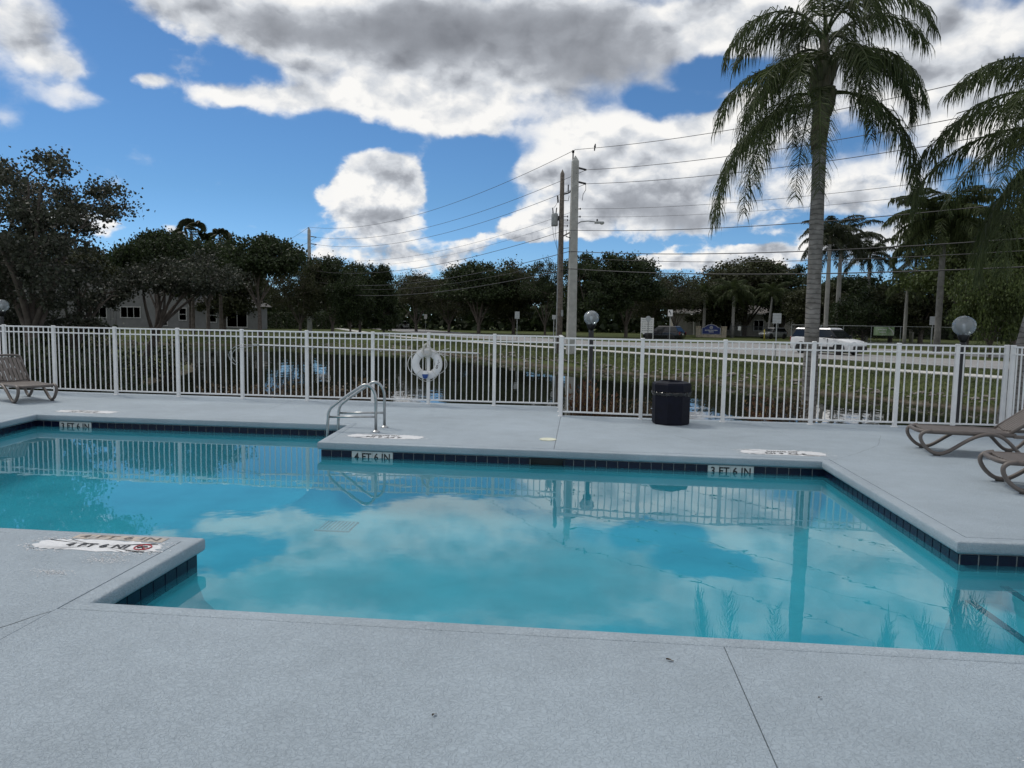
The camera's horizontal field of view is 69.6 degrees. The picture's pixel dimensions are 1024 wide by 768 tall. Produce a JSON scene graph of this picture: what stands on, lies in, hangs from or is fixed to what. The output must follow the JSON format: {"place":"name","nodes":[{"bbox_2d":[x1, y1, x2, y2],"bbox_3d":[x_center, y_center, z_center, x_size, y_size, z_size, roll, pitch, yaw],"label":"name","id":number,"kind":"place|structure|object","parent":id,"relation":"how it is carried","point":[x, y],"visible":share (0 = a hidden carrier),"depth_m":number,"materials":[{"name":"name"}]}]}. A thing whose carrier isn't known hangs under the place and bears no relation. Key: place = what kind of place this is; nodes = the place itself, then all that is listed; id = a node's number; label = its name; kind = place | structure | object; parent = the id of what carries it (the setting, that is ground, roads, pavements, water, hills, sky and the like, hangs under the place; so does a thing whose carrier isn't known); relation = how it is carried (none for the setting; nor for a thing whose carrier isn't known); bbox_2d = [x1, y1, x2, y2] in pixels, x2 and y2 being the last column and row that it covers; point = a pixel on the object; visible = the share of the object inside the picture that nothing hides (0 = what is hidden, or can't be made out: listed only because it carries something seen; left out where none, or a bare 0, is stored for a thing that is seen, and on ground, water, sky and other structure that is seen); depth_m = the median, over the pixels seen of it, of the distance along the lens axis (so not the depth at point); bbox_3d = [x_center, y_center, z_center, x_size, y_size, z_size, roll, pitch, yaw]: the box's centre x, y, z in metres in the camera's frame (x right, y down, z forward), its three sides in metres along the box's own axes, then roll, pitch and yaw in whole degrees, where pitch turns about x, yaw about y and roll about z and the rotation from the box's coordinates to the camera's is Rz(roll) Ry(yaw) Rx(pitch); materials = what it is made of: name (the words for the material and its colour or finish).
{"place":"outdoors","nodes":[
{"label":"outdoors","id":0,"kind":"place"},
{"bbox_2d":[0,321,1009,411],"bbox_3d":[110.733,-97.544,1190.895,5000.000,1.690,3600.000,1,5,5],"label":"ground","id":1,"kind":"structure","parent":0,"point":[615,335],"depth_m":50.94,"materials":[{"name":"green plant"}]},
{"bbox_2d":[0,155,63,302],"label":"leafy tree","id":2,"kind":"object","parent":1,"relation":"on","point":[37,185],"visible":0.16,"depth_m":25.95,"materials":[{"name":"green plant"}]},
{"bbox_2d":[1,337,65,389],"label":"shrub","id":3,"kind":"object","parent":1,"relation":"on","point":[31,358],"visible":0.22,"depth_m":20.60,"materials":[{"name":"green plant"}]},
{"bbox_2d":[3,291,65,354],"bbox_3d":[-18.577,-1.904,26.076,4.758,3.358,4.649,5,6,38],"label":"shrub","id":4,"kind":"object","parent":1,"relation":"on","point":[11,317],"visible":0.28,"depth_m":25.79,"materials":[{"name":"green plant"}]},
{"bbox_2d":[18,350,92,391],"bbox_3d":[-12.527,-0.076,20.350,1.819,1.758,1.525,-2,6,-31],"label":"shrub","id":5,"kind":"object","parent":1,"relation":"on","point":[47,369],"visible":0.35,"depth_m":20.21,"materials":[{"name":"green plant"}]},
{"bbox_2d":[0,144,155,371],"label":"leafy tree","id":6,"kind":"object","parent":1,"relation":"on","point":[68,212],"visible":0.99,"depth_m":23.43,"materials":[{"name":"green plant"}]},
{"bbox_2d":[40,340,124,385],"bbox_3d":[-15.277,-0.695,26.114,2.613,1.775,2.753,-3,6,-39],"label":"shrub","id":7,"kind":"object","parent":1,"relation":"on","point":[92,359],"visible":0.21,"depth_m":25.76,"materials":[{"name":"green plant"}]},
{"bbox_2d":[44,243,123,298],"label":"broadleaf tree","id":8,"kind":"object","parent":1,"relation":"on","point":[100,262],"visible":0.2,"depth_m":95.35,"materials":[{"name":"green plant"}]},
{"bbox_2d":[56,319,123,366],"bbox_3d":[-16.363,-1.450,28.615,2.128,2.360,2.526,1,5,5],"label":"shrub","id":9,"kind":"object","parent":1,"relation":"on","point":[92,343],"visible":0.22,"depth_m":28.51,"materials":[{"name":"green plant"}]},
{"bbox_2d":[43,263,138,359],"bbox_3d":[-14.878,-2.084,26.048,2.866,4.429,3.003,0,5,-15],"label":"leafy tree","id":10,"kind":"object","parent":1,"relation":"on","point":[120,293],"visible":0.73,"depth_m":25.89,"materials":[{"name":"green plant"}]},
{"bbox_2d":[63,344,127,392],"bbox_3d":[-11.585,-0.026,20.379,1.578,2.323,1.330,0,5,-16],"label":"shrub","id":11,"kind":"object","parent":1,"relation":"on","point":[93,371],"visible":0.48,"depth_m":20.17,"materials":[{"name":"green plant"}]},
{"bbox_2d":[81,369,150,393],"bbox_3d":[-10.711,0.438,20.128,1.819,1.696,1.525,-3,6,-40],"label":"shrub","id":12,"kind":"object","parent":1,"relation":"on","point":[124,382],"visible":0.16,"depth_m":20.06,"materials":[{"name":"green plant"}]},
{"bbox_2d":[72,351,160,392],"bbox_3d":[-14.305,-0.323,26.464,2.613,1.742,2.753,1,5,5],"label":"shrub","id":13,"kind":"object","parent":1,"relation":"on","point":[139,369],"visible":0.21,"depth_m":26.74,"materials":[{"name":"green plant"}]},
{"bbox_2d":[5,273,270,329],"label":"house","id":14,"kind":"structure","parent":1,"relation":"on","point":[131,314],"depth_m":117.21,"materials":[{"name":"grey paint"}]},
{"bbox_2d":[101,225,201,341],"bbox_3d":[-31.029,-8.838,64.990,8.693,10.223,8.529,0,5,-12],"label":"broadleaf tree","id":15,"kind":"object","parent":1,"relation":"on","point":[150,245],"visible":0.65,"depth_m":62.74,"materials":[{"name":"green plant"}]},
{"bbox_2d":[117,336,200,379],"bbox_3d":[-15.191,-1.107,32.041,2.910,2.114,2.440,1,5,3],"label":"shrub","id":16,"kind":"object","parent":1,"relation":"on","point":[165,364],"visible":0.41,"depth_m":31.80,"materials":[{"name":"green plant"}]},
{"bbox_2d":[106,246,256,383],"bbox_3d":[-12.814,-2.546,28.941,5.288,5.815,5.565,-1,5,-21],"label":"leafy tree","id":17,"kind":"object","parent":1,"relation":"on","point":[184,281],"visible":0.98,"depth_m":28.11,"materials":[{"name":"green plant"}]},
{"bbox_2d":[174,218,209,333],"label":"fan palm","id":18,"kind":"object","parent":1,"relation":"on","point":[190,224],"visible":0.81,"depth_m":80.60,"materials":[{"name":"green plant"}]},
{"bbox_2d":[172,231,246,334],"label":"broadleaf tree","id":19,"kind":"object","parent":1,"relation":"on","point":[206,250],"visible":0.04,"depth_m":76.22,"materials":[{"name":"green plant"}]},
{"bbox_2d":[203,228,234,333],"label":"fan palm","id":20,"kind":"object","parent":1,"relation":"on","point":[215,232],"visible":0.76,"depth_m":82.38,"materials":[{"name":"green plant"}]},
{"bbox_2d":[174,236,270,329],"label":"broadleaf tree","id":21,"kind":"object","parent":1,"relation":"on","point":[236,302],"visible":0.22,"depth_m":96.76,"materials":[{"name":"green plant"}]},
{"bbox_2d":[209,231,315,335],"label":"broadleaf tree","id":22,"kind":"object","parent":1,"relation":"on","point":[266,255],"visible":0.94,"depth_m":71.95,"materials":[{"name":"green plant"}]},
{"bbox_2d":[259,256,335,334],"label":"broadleaf tree","id":23,"kind":"object","parent":1,"relation":"on","point":[289,289],"visible":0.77,"depth_m":85.74,"materials":[{"name":"green plant"}]},
{"bbox_2d":[267,312,330,328],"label":"hedge","id":24,"kind":"object","parent":1,"relation":"on","point":[322,316],"visible":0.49,"depth_m":127.80,"materials":[{"name":"green plant"}]},
{"bbox_2d":[292,253,378,334],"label":"broadleaf tree","id":25,"kind":"object","parent":1,"relation":"on","point":[336,266],"visible":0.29,"depth_m":87.65,"materials":[{"name":"green plant"}]},
{"bbox_2d":[323,267,379,336],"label":"broadleaf tree","id":26,"kind":"object","parent":1,"relation":"on","point":[348,302],"visible":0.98,"depth_m":78.28,"materials":[{"name":"green plant"}]},
{"bbox_2d":[343,260,381,331],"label":"broadleaf tree","id":27,"kind":"object","parent":1,"relation":"on","point":[371,275],"visible":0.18,"depth_m":92.36,"materials":[{"name":"green plant"}]},
{"bbox_2d":[365,263,403,332],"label":"conical tree","id":28,"kind":"object","parent":1,"relation":"on","point":[384,307],"visible":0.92,"depth_m":92.41,"materials":[{"name":"green plant"}]},
{"bbox_2d":[389,268,443,331],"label":"broadleaf tree","id":29,"kind":"object","parent":1,"relation":"on","point":[403,298],"visible":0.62,"depth_m":117.60,"materials":[{"name":"green plant"}]},
{"bbox_2d":[411,267,479,332],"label":"broadleaf tree","id":30,"kind":"object","parent":1,"relation":"on","point":[453,310],"visible":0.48,"depth_m":114.41,"materials":[{"name":"green plant"}]},
{"bbox_2d":[432,255,527,333],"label":"broadleaf tree","id":31,"kind":"object","parent":1,"relation":"on","point":[493,293],"visible":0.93,"depth_m":105.29,"materials":[{"name":"green plant"}]},
{"bbox_2d":[0,275,1017,341],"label":"wood","id":32,"kind":"object","parent":1,"relation":"on","point":[468,322],"visible":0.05,"depth_m":147.12,"materials":[{"name":"green plant"}]},
{"bbox_2d":[470,254,553,333],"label":"broadleaf tree","id":33,"kind":"object","parent":1,"relation":"on","point":[506,310],"visible":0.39,"depth_m":109.94,"materials":[{"name":"green plant"}]},
{"bbox_2d":[516,257,567,335],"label":"broadleaf tree","id":34,"kind":"object","parent":1,"relation":"on","point":[541,287],"visible":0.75,"depth_m":103.14,"materials":[{"name":"green plant"}]},
{"bbox_2d":[90,338,994,402],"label":"bank rocks","id":35,"kind":"object","parent":1,"relation":"on","point":[794,380],"visible":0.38,"depth_m":39.34,"materials":[{"name":"grey stone"}]},
{"bbox_2d":[551,169,570,353],"bbox_3d":[3.328,-7.830,48.176,1.628,12.235,0.512,1,5,5],"label":"utility pole","id":36,"kind":"object","parent":1,"relation":"on","point":[555,218],"visible":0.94,"depth_m":48.04,"materials":[{"name":"brown wood"}]},
{"bbox_2d":[565,371,598,415],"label":"shrub","id":37,"kind":"object","parent":1,"relation":"on","point":[577,405],"visible":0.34,"depth_m":15.42,"materials":[{"name":"green plant"}]},
{"bbox_2d":[566,150,603,353],"bbox_3d":[4.656,-8.285,47.446,2.429,13.299,1.029,1,5,5],"label":"utility pole","id":38,"kind":"object","parent":1,"relation":"on","point":[572,291],"visible":0.99,"depth_m":47.22,"materials":[{"name":"concrete"}]},
{"bbox_2d":[289,84,955,239],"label":"power line","id":39,"kind":"object","parent":38,"relation":"attached to","point":[621,145],"visible":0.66,"depth_m":44.13,"materials":[{"name":"metal"}]},
{"bbox_2d":[266,250,1023,296],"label":"power line","id":40,"kind":"object","parent":38,"relation":"attached to","point":[688,261],"visible":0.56,"depth_m":36.55,"materials":[{"name":"metal"}]},
{"bbox_2d":[314,111,991,238],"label":"power line","id":41,"kind":"object","parent":38,"relation":"attached to","point":[659,164],"visible":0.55,"depth_m":42.18,"materials":[{"name":"metal"}]},
{"bbox_2d":[290,202,1020,275],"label":"power line","id":42,"kind":"object","parent":38,"relation":"attached to","point":[688,229],"visible":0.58,"depth_m":38.57,"materials":[{"name":"metal"}]},
{"bbox_2d":[294,266,1023,295],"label":"power line","id":43,"kind":"object","parent":38,"relation":"attached to","point":[717,274],"visible":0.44,"depth_m":36.44,"materials":[{"name":"metal"}]},
{"bbox_2d":[311,131,1012,247],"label":"power line","id":44,"kind":"object","parent":38,"relation":"attached to","point":[664,179],"visible":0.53,"depth_m":41.86,"materials":[{"name":"metal"}]},
{"bbox_2d":[319,238,1023,285],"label":"power line","id":45,"kind":"object","parent":38,"relation":"attached to","point":[713,253],"visible":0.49,"depth_m":36.20,"materials":[{"name":"metal"}]},
{"bbox_2d":[584,311,598,415],"bbox_3d":[1.739,0.024,16.470,0.336,3.314,0.336,1,5,5],"label":"globe lamp","id":46,"kind":"object","parent":1,"relation":"on","point":[591,325],"visible":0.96,"depth_m":16.37,"materials":[{"name":"white metal"}]},
{"bbox_2d":[547,249,645,336],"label":"broadleaf tree","id":47,"kind":"object","parent":1,"relation":"on","point":[603,300],"visible":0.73,"depth_m":96.68,"materials":[{"name":"green plant"}]},
{"bbox_2d":[579,383,617,416],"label":"shrub","id":48,"kind":"object","parent":1,"relation":"on","point":[596,406],"visible":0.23,"depth_m":15.18,"materials":[{"name":"green plant"}]},
{"bbox_2d":[597,397,651,417],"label":"shrub","id":49,"kind":"object","parent":1,"relation":"on","point":[624,408],"visible":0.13,"depth_m":14.89,"materials":[{"name":"green plant"}]},
{"bbox_2d":[583,251,674,336],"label":"broadleaf tree","id":50,"kind":"object","parent":1,"relation":"on","point":[648,289],"visible":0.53,"depth_m":99.75,"materials":[{"name":"green plant"}]},
{"bbox_2d":[619,272,682,323],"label":"broadleaf tree","id":51,"kind":"object","parent":1,"relation":"on","point":[643,307],"visible":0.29,"depth_m":116.53,"materials":[{"name":"green plant"}]},
{"bbox_2d":[642,326,685,339],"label":"car","id":52,"kind":"object","parent":1,"relation":"on","point":[676,332],"visible":0.8,"depth_m":84.97,"materials":[{"name":"black paint"}]},
{"bbox_2d":[651,269,708,325],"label":"broadleaf tree","id":53,"kind":"object","parent":1,"relation":"on","point":[676,300],"visible":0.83,"depth_m":110.92,"materials":[{"name":"green plant"}]},
{"bbox_2d":[688,283,724,334],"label":"palm tree","id":54,"kind":"object","parent":1,"relation":"on","point":[707,290],"visible":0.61,"depth_m":116.44,"materials":[{"name":"green plant"}]},
{"bbox_2d":[696,324,726,337],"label":"monument sign","id":55,"kind":"object","parent":1,"relation":"on","point":[711,329],"visible":0.98,"depth_m":112.28,"materials":[{"name":"beige stone"}]},
{"bbox_2d":[666,266,760,334],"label":"broadleaf tree","id":56,"kind":"object","parent":1,"relation":"on","point":[715,315],"visible":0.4,"depth_m":122.14,"materials":[{"name":"green plant"}]},
{"bbox_2d":[669,305,794,336],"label":"clubhouse","id":57,"kind":"structure","parent":1,"relation":"on","point":[688,328],"depth_m":134.32,"materials":[{"name":"beige paint"}]},
{"bbox_2d":[710,279,757,337],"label":"palm tree","id":58,"kind":"object","parent":1,"relation":"on","point":[736,288],"visible":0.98,"depth_m":114.27,"materials":[{"name":"green plant"}]},
{"bbox_2d":[690,254,806,336],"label":"broadleaf tree","id":59,"kind":"object","parent":1,"relation":"on","point":[732,267],"visible":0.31,"depth_m":122.15,"materials":[{"name":"green plant"}]},
{"bbox_2d":[744,395,791,421],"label":"shrub","id":60,"kind":"object","parent":1,"relation":"on","point":[758,411],"visible":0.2,"depth_m":14.61,"materials":[{"name":"green plant"}]},
{"bbox_2d":[753,281,792,338],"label":"palm tree","id":61,"kind":"object","parent":1,"relation":"on","point":[772,289],"visible":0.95,"depth_m":111.78,"materials":[{"name":"green plant"}]},
{"bbox_2d":[749,263,807,327],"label":"broadleaf tree","id":62,"kind":"object","parent":1,"relation":"on","point":[776,308],"visible":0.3,"depth_m":120.68,"materials":[{"name":"green plant"}]},
{"bbox_2d":[768,390,807,422],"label":"shrub","id":63,"kind":"object","parent":1,"relation":"on","point":[793,410],"visible":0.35,"depth_m":14.43,"materials":[{"name":"green plant"}]},
{"bbox_2d":[777,278,850,329],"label":"broadleaf tree","id":64,"kind":"object","parent":1,"relation":"on","point":[795,310],"visible":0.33,"depth_m":106.51,"materials":[{"name":"green plant"}]},
{"bbox_2d":[708,0,940,422],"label":"palm tree","id":65,"kind":"object","parent":1,"relation":"on","point":[865,63],"visible":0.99,"depth_m":14.77,"materials":[{"name":"green plant"}]},
{"bbox_2d":[797,214,866,327],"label":"palm tree","id":66,"kind":"object","parent":1,"relation":"on","point":[836,228],"visible":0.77,"depth_m":87.46,"materials":[{"name":"green plant"}]},
{"bbox_2d":[803,217,888,326],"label":"palm tree","id":67,"kind":"object","parent":1,"relation":"on","point":[879,237],"visible":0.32,"depth_m":92.49,"materials":[{"name":"green plant"}]},
{"bbox_2d":[821,273,891,338],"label":"broadleaf tree","id":68,"kind":"object","parent":1,"relation":"on","point":[850,287],"visible":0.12,"depth_m":107.44,"materials":[{"name":"green plant"}]},
{"bbox_2d":[820,294,911,340],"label":"broadleaf tree","id":69,"kind":"object","parent":1,"relation":"on","point":[853,314],"visible":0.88,"depth_m":91.00,"materials":[{"name":"green plant"}]},
{"bbox_2d":[835,236,898,340],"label":"palm tree","id":70,"kind":"object","parent":1,"relation":"on","point":[872,252],"visible":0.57,"depth_m":105.82,"materials":[{"name":"green plant"}]},
{"bbox_2d":[835,276,943,342],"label":"broadleaf tree","id":71,"kind":"object","parent":1,"relation":"on","point":[860,298],"visible":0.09,"depth_m":94.20,"materials":[{"name":"green plant"}]},
{"bbox_2d":[791,325,1008,346],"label":"chain link fence","id":72,"kind":"object","parent":1,"relation":"on","point":[898,333],"visible":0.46,"depth_m":82.70,"materials":[{"name":"grey metal"}]},
{"bbox_2d":[879,269,935,343],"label":"palm tree","id":73,"kind":"object","parent":1,"relation":"on","point":[890,291],"visible":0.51,"depth_m":79.88,"materials":[{"name":"green plant"}]},
{"bbox_2d":[887,245,931,342],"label":"palm tree","id":74,"kind":"object","parent":1,"relation":"on","point":[908,263],"visible":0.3,"depth_m":99.10,"materials":[{"name":"green plant"}]},
{"bbox_2d":[870,268,954,343],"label":"broadleaf tree","id":75,"kind":"object","parent":1,"relation":"on","point":[916,311],"visible":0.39,"depth_m":89.00,"materials":[{"name":"green plant"}]},
{"bbox_2d":[894,233,970,349],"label":"broadleaf tree","id":76,"kind":"object","parent":1,"relation":"on","point":[928,280],"visible":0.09,"depth_m":71.38,"materials":[{"name":"green plant"}]},
{"bbox_2d":[881,185,1013,351],"bbox_3d":[34.258,-8.808,58.521,8.576,12.777,8.357,6,7,44],"label":"palm tree","id":77,"kind":"object","parent":1,"relation":"on","point":[963,227],"visible":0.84,"depth_m":57.40,"materials":[{"name":"green plant"}]},
{"bbox_2d":[904,53,1023,423],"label":"palm tree","id":78,"kind":"object","parent":1,"relation":"on","point":[1013,106],"visible":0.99,"depth_m":13.40,"materials":[{"name":"green plant"}]},
{"bbox_2d":[952,316,976,425],"bbox_3d":[8.547,0.139,14.052,0.406,2.867,0.406,1,5,5],"label":"globe lamp","id":79,"kind":"object","parent":1,"relation":"on","point":[963,336],"visible":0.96,"depth_m":13.99,"materials":[{"name":"white metal"}]},
{"bbox_2d":[932,189,1023,348],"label":"broadleaf tree","id":80,"kind":"object","parent":1,"relation":"on","point":[951,261],"visible":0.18,"depth_m":60.68,"materials":[{"name":"green plant"}]},
{"bbox_2d":[938,249,1023,357],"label":"broadleaf tree","id":81,"kind":"object","parent":1,"relation":"on","point":[1005,306],"visible":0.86,"depth_m":50.63,"materials":[{"name":"green plant"}]},
{"bbox_2d":[0,389,1023,767],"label":"pool deck","id":82,"kind":"structure","parent":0,"point":[92,675],"depth_m":3.84,"materials":[{"name":"grey concrete"}]},
{"bbox_2d":[0,354,57,403],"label":"sun lounger","id":83,"kind":"object","parent":82,"relation":"on","point":[18,383],"visible":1,"depth_m":15.41,"materials":[{"name":"beige plastic"}]},
{"bbox_2d":[0,324,562,407],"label":"pool fence","id":84,"kind":"object","parent":82,"relation":"on","point":[114,333],"visible":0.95,"depth_m":16.01,"materials":[{"name":"white metal"}]},
{"bbox_2d":[229,344,477,364],"bbox_3d":[-3.420,-0.582,15.701,5.443,0.466,0.069,1,5,5],"label":"rescue hook","id":85,"kind":"object","parent":84,"relation":"attached to","point":[313,347],"visible":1,"depth_m":15.70,"materials":[{"name":"silver metal"}]},
{"bbox_2d":[408,340,448,381],"bbox_3d":[-1.768,-0.485,15.463,0.888,0.882,0.241,1,5,5],"label":"life ring","id":86,"kind":"object","parent":84,"relation":"hanging from","point":[435,371],"visible":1,"depth_m":15.46,"materials":[{"name":"white plastic"}]},
{"bbox_2d":[326,383,379,436],"bbox_3d":[-2.543,0.744,11.749,0.892,1.523,0.134,1,5,5],"label":"grab rail","id":87,"kind":"object","parent":82,"relation":"on","point":[375,430],"visible":0.92,"depth_m":11.69,"materials":[{"name":"silver metal"}]},
{"bbox_2d":[337,381,387,430],"bbox_3d":[-2.495,0.700,12.264,0.892,1.523,0.134,1,5,5],"label":"grab rail","id":88,"kind":"object","parent":82,"relation":"on","point":[356,393],"visible":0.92,"depth_m":12.21,"materials":[{"name":"silver metal"}]},
{"bbox_2d":[0,421,1023,654],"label":"pool basin","id":89,"kind":"object","parent":82,"relation":"in","point":[286,521],"visible":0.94,"depth_m":9.23,"materials":[{"name":"liquid"}]},
{"bbox_2d":[651,380,691,425],"bbox_3d":[2.867,0.326,13.265,0.702,0.775,0.698,1,5,5],"label":"trash can","id":90,"kind":"object","parent":82,"relation":"on","point":[670,402],"visible":1,"depth_m":13.00,"materials":[{"name":"black plastic"}]},
{"bbox_2d":[558,336,1009,426],"bbox_3d":[4.839,-0.024,13.492,7.972,1.541,0.224,2,5,7],"label":"pool fence","id":91,"kind":"object","parent":82,"relation":"on","point":[898,351],"visible":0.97,"depth_m":13.38,"materials":[{"name":"white metal"}]},
{"bbox_2d":[905,409,1023,455],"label":"sun lounger","id":92,"kind":"object","parent":82,"relation":"on","point":[1009,427],"visible":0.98,"depth_m":10.44,"materials":[{"name":"beige plastic"}]},
{"bbox_2d":[977,450,1023,494],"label":"sun lounger","id":93,"kind":"object","parent":82,"relation":"on","point":[1005,459],"visible":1,"depth_m":8.41,"materials":[{"name":"beige plastic"}]},
{"bbox_2d":[1005,345,1023,429],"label":"pool fence","id":94,"kind":"object","parent":82,"relation":"on","point":[1011,383],"visible":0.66,"depth_m":12.94,"materials":[{"name":"white metal"}]},
{"bbox_2d":[0,0,1023,464],"label":"sky","id":95,"kind":"structure","parent":0,"point":[283,118],"materials":[{"name":"blue"}]},
{"bbox_2d":[80,344,997,426],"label":"pond water","id":96,"kind":"structure","parent":0,"point":[637,387],"depth_m":32.24,"materials":[{"name":"green liquid"}]},
{"bbox_2d":[318,325,1001,378],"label":"sidewalk","id":97,"kind":"structure","parent":0,"point":[871,368],"depth_m":41.65,"materials":[{"name":"grey concrete"}]},
{"bbox_2d":[369,328,1009,369],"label":"road","id":98,"kind":"structure","parent":0,"point":[880,358],"depth_m":53.23,"materials":[{"name":"grey asphalt"}]},
{"bbox_2d":[790,327,866,354],"bbox_3d":[22.723,-3.124,52.953,2.400,1.931,5.110,-2,6,-33],"label":"car","id":99,"kind":"object","parent":98,"relation":"on","point":[832,335],"visible":0.65,"depth_m":52.03,"materials":[{"name":"white paint"}]},
{"bbox_2d":[626,342,1009,357],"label":"side street","id":100,"kind":"structure","parent":0,"point":[749,345],"depth_m":68.11,"materials":[{"name":"grey asphalt"}]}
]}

